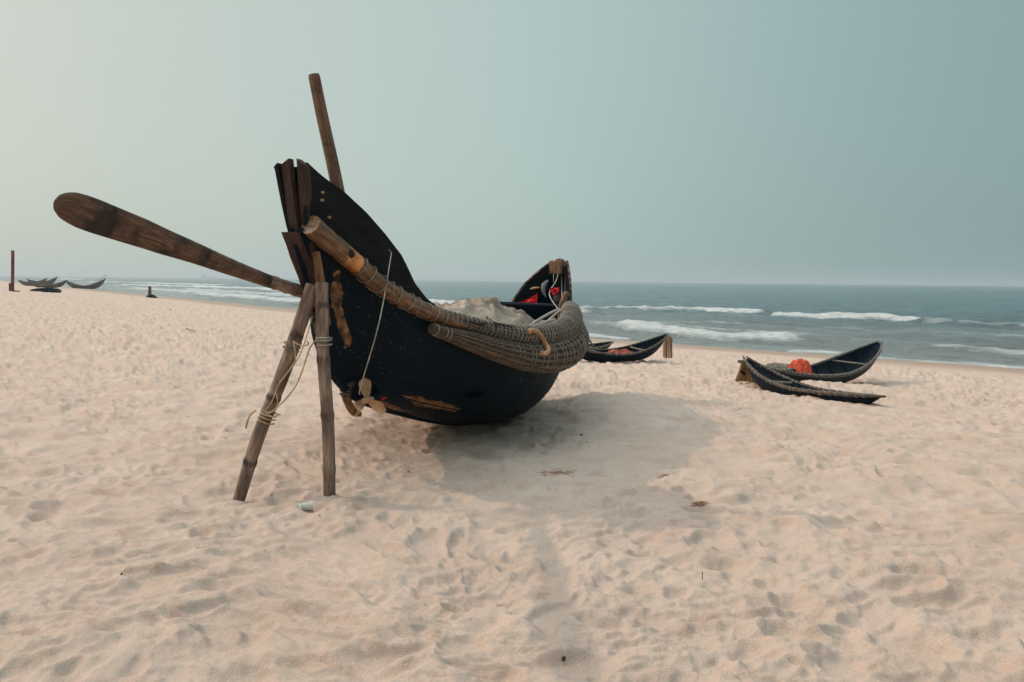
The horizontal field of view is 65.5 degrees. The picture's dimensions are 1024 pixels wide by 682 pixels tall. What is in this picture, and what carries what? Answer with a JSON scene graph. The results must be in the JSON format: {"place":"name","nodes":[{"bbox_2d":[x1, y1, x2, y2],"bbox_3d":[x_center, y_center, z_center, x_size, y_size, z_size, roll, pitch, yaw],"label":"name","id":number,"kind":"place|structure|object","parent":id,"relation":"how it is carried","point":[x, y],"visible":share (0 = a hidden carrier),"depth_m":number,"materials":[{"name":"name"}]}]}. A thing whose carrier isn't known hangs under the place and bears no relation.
{"place":"outdoors","nodes":[
{"label":"outdoors","id":0,"kind":"place"},
{"bbox_2d":[0,281,1023,681],"bbox_3d":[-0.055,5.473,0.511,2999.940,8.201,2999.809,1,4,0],"label":"sand beach","id":1,"kind":"structure","parent":0,"point":[816,539],"depth_m":5.32,"materials":[{"name":"beige sand"}]},
{"bbox_2d":[9,250,14,290],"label":"marker post","id":2,"kind":"object","parent":1,"relation":"on","point":[11,286],"visible":0.85,"depth_m":90.76,"materials":[{"name":"brown wood"}]},
{"bbox_2d":[17,278,46,285],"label":"wooden boat","id":3,"kind":"object","parent":1,"relation":"on","point":[25,283],"visible":0.71,"depth_m":214.69,"materials":[{"name":"grey wood"}]},
{"bbox_2d":[27,276,57,284],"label":"wooden boat","id":4,"kind":"object","parent":1,"relation":"on","point":[50,281],"visible":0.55,"depth_m":255.98,"materials":[{"name":"grey wood"}]},
{"bbox_2d":[29,288,61,292],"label":"capsized boat","id":5,"kind":"object","parent":1,"relation":"on","point":[53,290],"visible":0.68,"depth_m":113.67,"materials":[{"name":"black wood"}]},
{"bbox_2d":[26,278,66,287],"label":"wooden boat","id":6,"kind":"object","parent":1,"relation":"on","point":[55,285],"visible":0.99,"depth_m":186.07,"materials":[{"name":"grey wood"}]},
{"bbox_2d":[63,278,105,288],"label":"wooden boat","id":7,"kind":"object","parent":1,"relation":"on","point":[90,286],"visible":0.99,"depth_m":228.63,"materials":[{"name":"grey wood"}]},
{"bbox_2d":[146,286,156,297],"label":"wreck stub","id":8,"kind":"object","parent":1,"relation":"on","point":[150,295],"visible":0.65,"depth_m":119.44,"materials":[{"name":"brown wood"}]},
{"bbox_2d":[233,283,317,500],"bbox_3d":[-1.704,0.382,5.727,0.632,1.602,0.285,0,4,-10],"label":"bamboo prop","id":9,"kind":"object","parent":1,"relation":"on","point":[287,362],"visible":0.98,"depth_m":5.76,"materials":[{"name":"brown wood"}]},
{"bbox_2d":[299,501,313,509],"bbox_3d":[-1.415,1.137,5.471,0.096,0.065,0.065,-1,5,-20],"label":"plastic cup","id":10,"kind":"object","parent":1,"relation":"on","point":[307,506],"visible":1,"depth_m":5.45,"materials":[{"name":"white plastic"}]},
{"bbox_2d":[315,282,335,496],"bbox_3d":[-1.347,0.377,5.773,0.181,1.602,0.120,4,6,40],"label":"bamboo prop","id":11,"kind":"object","parent":1,"relation":"on","point":[323,359],"visible":0.94,"depth_m":5.73,"materials":[{"name":"brown wood"}]},
{"bbox_2d":[274,158,589,425],"bbox_3d":[-0.399,-0.273,8.856,2.679,2.506,6.398,4,6,41],"label":"fishing boat","id":12,"kind":"object","parent":1,"relation":"on","point":[402,345],"visible":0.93,"depth_m":6.66,"materials":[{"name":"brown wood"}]},
{"bbox_2d":[53,192,303,297],"bbox_3d":[-1.811,-0.480,4.948,0.142,0.601,2.755,2,4,12],"label":"oar","id":13,"kind":"object","parent":12,"relation":"attached to","point":[90,214],"visible":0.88,"depth_m":4.23,"materials":[{"name":"brown wood"}]},
{"bbox_2d":[310,311,315,335],"bbox_3d":[-1.444,-0.120,5.897,0.078,0.204,0.208,-1,5,-23],"label":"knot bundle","id":14,"kind":"object","parent":12,"relation":"hanging from","point":[313,314],"visible":0.39,"depth_m":5.92,"materials":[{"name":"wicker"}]},
{"bbox_2d":[308,73,344,191],"bbox_3d":[-1.362,-1.312,6.106,0.382,1.414,0.102,-2,5,-27],"label":"spar","id":15,"kind":"object","parent":12,"relation":"on","point":[328,146],"visible":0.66,"depth_m":6.02,"materials":[{"name":"brown wood"}]},
{"bbox_2d":[432,297,534,324],"bbox_3d":[-0.620,-0.168,9.329,2.306,0.714,3.568,1,4,0],"label":"tarpaulin","id":16,"kind":"object","parent":12,"relation":"on","point":[493,309],"visible":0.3,"depth_m":9.00,"materials":[{"name":"grey fabric"}]},
{"bbox_2d":[469,316,512,326],"bbox_3d":[-0.185,-0.201,7.793,0.387,0.084,1.785,1,4,0],"label":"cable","id":17,"kind":"object","parent":12,"relation":"on","point":[484,323],"visible":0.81,"depth_m":7.12,"materials":[{"name":"fabric"}]},
{"bbox_2d":[521,293,537,302],"bbox_3d":[0.189,-0.571,10.822,0.351,0.180,0.087,3,5,25],"label":"red flag","id":18,"kind":"object","parent":12,"relation":"in","point":[532,299],"visible":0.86,"depth_m":10.76,"materials":[{"name":"fabric"}]},
{"bbox_2d":[527,328,550,354],"bbox_3d":[0.260,0.010,7.597,0.118,0.273,0.294,4,6,40],"label":"hose","id":19,"kind":"object","parent":12,"relation":"on","point":[542,339],"visible":1,"depth_m":7.63,"materials":[{"name":"beige rubber"}]},
{"bbox_2d":[541,280,548,296],"bbox_3d":[0.452,-0.731,11.083,0.085,0.243,0.214,1,4,11],"label":"grey float","id":20,"kind":"object","parent":12,"relation":"hanging from","point":[543,285],"visible":1,"depth_m":11.02,"materials":[{"name":"plastic"}]},
{"bbox_2d":[553,293,559,302],"bbox_3d":[0.575,-0.551,10.241,0.091,0.130,0.136,1,4,0],"label":"cloth bundle","id":21,"kind":"object","parent":12,"relation":"on","point":[556,297],"visible":1,"depth_m":10.20,"materials":[{"name":"fabric"}]},
{"bbox_2d":[549,287,559,295],"bbox_3d":[0.545,-0.639,10.256,0.134,0.106,0.101,2,5,23],"label":"red rag","id":22,"kind":"object","parent":21,"relation":"on","point":[554,291],"visible":1,"depth_m":10.25,"materials":[{"name":"fabric"}]},
{"bbox_2d":[537,469,577,476],"bbox_3d":[0.371,1.106,6.672,0.397,0.074,0.259,-2,5,-33],"label":"dry weed","id":23,"kind":"object","parent":1,"relation":"on","point":[556,472],"visible":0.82,"depth_m":6.63,"materials":[{"name":"brown plant"}]},
{"bbox_2d":[588,341,613,348],"bbox_3d":[2.227,0.220,26.320,0.951,0.639,3.680,5,6,44],"label":"wooden boat","id":24,"kind":"object","parent":1,"relation":"on","point":[603,345],"visible":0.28,"depth_m":27.26,"materials":[{"name":"grey wood"}]},
{"bbox_2d":[582,333,668,361],"bbox_3d":[3.314,0.227,24.678,3.845,0.850,1.051,-2,9,-29],"label":"wooden boat","id":25,"kind":"object","parent":1,"relation":"on","point":[644,349],"visible":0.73,"depth_m":24.70,"materials":[{"name":"black wood"}]},
{"bbox_2d":[606,349,632,353],"bbox_3d":[3.364,0.369,24.695,1.044,0.276,0.360,1,4,0],"label":"net heap","id":26,"kind":"object","parent":25,"relation":"in","point":[622,351],"visible":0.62,"depth_m":24.62,"materials":[{"name":"fabric"}]},
{"bbox_2d":[663,336,672,357],"bbox_3d":[5.518,0.213,28.178,0.375,0.780,0.173,1,4,0],"label":"stake bundle","id":27,"kind":"object","parent":1,"relation":"on","point":[667,343],"visible":0.9,"depth_m":28.14,"materials":[{"name":"beige wood"}]},
{"bbox_2d":[690,500,709,506],"bbox_3d":[1.349,1.169,5.700,0.126,0.030,0.167,3,5,28],"label":"dry weed","id":28,"kind":"object","parent":1,"relation":"on","point":[696,503],"visible":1,"depth_m":5.70,"materials":[{"name":"brown plant"}]},
{"bbox_2d":[735,359,754,382],"bbox_3d":[4.417,0.566,14.934,0.460,0.442,0.140,1,4,0],"label":"rudder frame","id":29,"kind":"object","parent":1,"relation":"on","point":[743,374],"visible":0.62,"depth_m":14.94,"materials":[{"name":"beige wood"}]},
{"bbox_2d":[743,356,885,404],"bbox_3d":[4.915,0.730,13.348,0.712,0.653,3.326,3,3,-21],"label":"wooden boat","id":30,"kind":"object","parent":1,"relation":"on","point":[765,378],"visible":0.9,"depth_m":13.50,"materials":[{"name":"black wood"}]},
{"bbox_2d":[756,340,882,382],"bbox_3d":[7.088,0.609,17.821,1.071,0.826,8.133,8,8,39],"label":"wooden boat","id":31,"kind":"object","parent":1,"relation":"on","point":[848,366],"visible":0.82,"depth_m":19.00,"materials":[{"name":"black wood"}]},
{"bbox_2d":[764,363,788,368],"bbox_3d":[5.936,0.584,17.838,1.074,0.206,0.347,0,4,-8],"label":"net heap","id":32,"kind":"object","parent":31,"relation":"in","point":[778,365],"visible":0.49,"depth_m":17.75,"materials":[{"name":"grey fabric"}]},
{"bbox_2d":[788,358,811,373],"bbox_3d":[6.357,0.581,17.624,0.538,0.408,0.518,1,4,0],"label":"cloth bundle","id":33,"kind":"object","parent":31,"relation":"on","point":[801,365],"visible":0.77,"depth_m":17.50,"materials":[{"name":"fabric"}]},
{"bbox_2d":[0,276,1023,368],"bbox_3d":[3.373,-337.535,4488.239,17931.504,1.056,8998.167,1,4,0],"label":"sea","id":34,"kind":"structure","parent":0,"point":[968,325],"depth_m":100.91,"materials":[{"name":"blue liquid"}]},
{"bbox_2d":[0,0,1023,285],"label":"sky","id":35,"kind":"structure","parent":0,"point":[877,142],"materials":[{"name":"blue"}]}
]}

